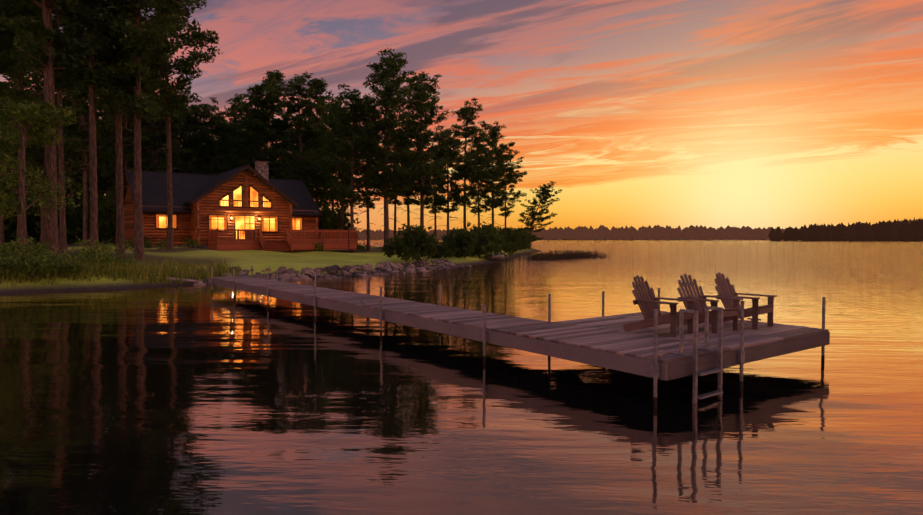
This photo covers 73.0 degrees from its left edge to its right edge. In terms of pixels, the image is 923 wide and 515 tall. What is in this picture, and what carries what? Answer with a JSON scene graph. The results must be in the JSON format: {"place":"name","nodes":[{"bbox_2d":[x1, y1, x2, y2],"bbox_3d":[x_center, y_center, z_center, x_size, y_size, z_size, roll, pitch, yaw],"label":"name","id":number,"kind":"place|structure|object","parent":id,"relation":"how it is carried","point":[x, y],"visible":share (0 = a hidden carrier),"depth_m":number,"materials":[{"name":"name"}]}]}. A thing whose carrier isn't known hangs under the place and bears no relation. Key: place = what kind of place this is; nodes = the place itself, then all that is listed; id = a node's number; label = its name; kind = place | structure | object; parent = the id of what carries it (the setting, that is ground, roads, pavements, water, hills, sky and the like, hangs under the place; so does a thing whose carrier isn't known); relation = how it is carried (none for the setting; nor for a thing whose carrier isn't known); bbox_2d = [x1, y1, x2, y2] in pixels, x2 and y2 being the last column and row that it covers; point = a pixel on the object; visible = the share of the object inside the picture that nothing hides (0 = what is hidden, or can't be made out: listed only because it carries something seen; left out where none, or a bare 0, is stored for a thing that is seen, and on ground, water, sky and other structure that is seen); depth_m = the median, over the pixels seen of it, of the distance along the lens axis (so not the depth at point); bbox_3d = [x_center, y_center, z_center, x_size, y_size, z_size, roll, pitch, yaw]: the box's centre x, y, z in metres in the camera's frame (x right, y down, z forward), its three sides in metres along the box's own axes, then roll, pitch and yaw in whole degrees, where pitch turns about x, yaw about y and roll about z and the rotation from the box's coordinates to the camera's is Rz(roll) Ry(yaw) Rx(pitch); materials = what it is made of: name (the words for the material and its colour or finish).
{"place":"outdoors","nodes":[
{"label":"outdoors","id":0,"kind":"place"},
{"bbox_2d":[0,239,911,293],"bbox_3d":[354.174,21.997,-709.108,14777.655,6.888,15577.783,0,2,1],"label":"shoreline","id":1,"kind":"structure","parent":0,"point":[260,260],"depth_m":40.10,"materials":[{"name":"green plant"}]},
{"bbox_2d":[123,160,356,252],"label":"log cabin","id":2,"kind":"object","parent":1,"relation":"on","point":[245,207],"visible":0.96,"depth_m":55.08,"materials":[{"name":"brown wood"}]},
{"bbox_2d":[0,185,533,286],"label":"shore shrubs","id":3,"kind":"object","parent":1,"relation":"on","point":[37,259],"visible":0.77,"depth_m":42.27,"materials":[{"name":"green plant"}]},
{"bbox_2d":[0,0,556,260],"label":"trees","id":4,"kind":"object","parent":1,"relation":"on","point":[51,234],"visible":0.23,"depth_m":37.21,"materials":[{"name":"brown plant"}]},
{"bbox_2d":[0,0,561,242],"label":"tree foliage","id":5,"kind":"object","parent":4,"relation":"attached to","point":[78,49],"visible":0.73,"depth_m":59.74,"materials":[{"name":"green plant"}]},
{"bbox_2d":[165,258,471,284],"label":"shore rocks","id":6,"kind":"object","parent":1,"relation":"on","point":[289,274],"visible":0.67,"depth_m":33.98,"materials":[{"name":"grey stone"}]},
{"bbox_2d":[486,253,503,259],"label":"rock","id":7,"kind":"object","parent":1,"relation":"on","point":[500,256],"visible":0.83,"depth_m":56.31,"materials":[{"name":"grey stone"}]},
{"bbox_2d":[208,266,829,406],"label":"dock pier","id":8,"kind":"structure","parent":1,"relation":"on","point":[656,351],"depth_m":9.76,"materials":[{"name":"brown wood"}]},
{"bbox_2d":[623,275,697,336],"bbox_3d":[3.079,0.739,9.770,0.741,0.903,0.927,-2,2,-44],"label":"adirondack chair","id":9,"kind":"object","parent":8,"relation":"on","point":[647,301],"visible":0.88,"depth_m":9.71,"materials":[{"name":"brown wood"}]},
{"bbox_2d":[676,274,742,333],"bbox_3d":[3.941,0.728,10.162,0.741,0.902,0.927,-1,2,-33],"label":"adirondack chair","id":10,"kind":"object","parent":8,"relation":"on","point":[700,304],"visible":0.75,"depth_m":10.14,"materials":[{"name":"brown wood"}]},
{"bbox_2d":[709,272,776,329],"bbox_3d":[4.715,0.714,10.587,0.741,0.905,0.927,-1,2,-40],"label":"adirondack chair","id":11,"kind":"object","parent":8,"relation":"on","point":[725,288],"visible":0.79,"depth_m":10.46,"materials":[{"name":"brown wood"}]},
{"bbox_2d":[354,217,922,240],"bbox_3d":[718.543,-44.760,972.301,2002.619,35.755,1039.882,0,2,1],"label":"treeline","id":12,"kind":"object","parent":1,"relation":"on","point":[904,230],"visible":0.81,"depth_m":1093.74,"materials":[{"name":"plant"}]},
{"bbox_2d":[0,240,922,514],"bbox_3d":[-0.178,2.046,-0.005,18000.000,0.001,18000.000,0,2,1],"label":"lake water","id":13,"kind":"structure","parent":0,"point":[186,400],"depth_m":7.75,"materials":[{"name":"orange liquid"}]},
{"bbox_2d":[505,248,637,262],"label":"lake reeds","id":14,"kind":"object","parent":13,"relation":"in","point":[576,255],"visible":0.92,"depth_m":62.52,"materials":[{"name":"brown"}]},
{"bbox_2d":[0,0,922,231],"label":"sky","id":15,"kind":"structure","parent":0,"point":[715,114],"materials":[{"name":"orange"}]}
]}

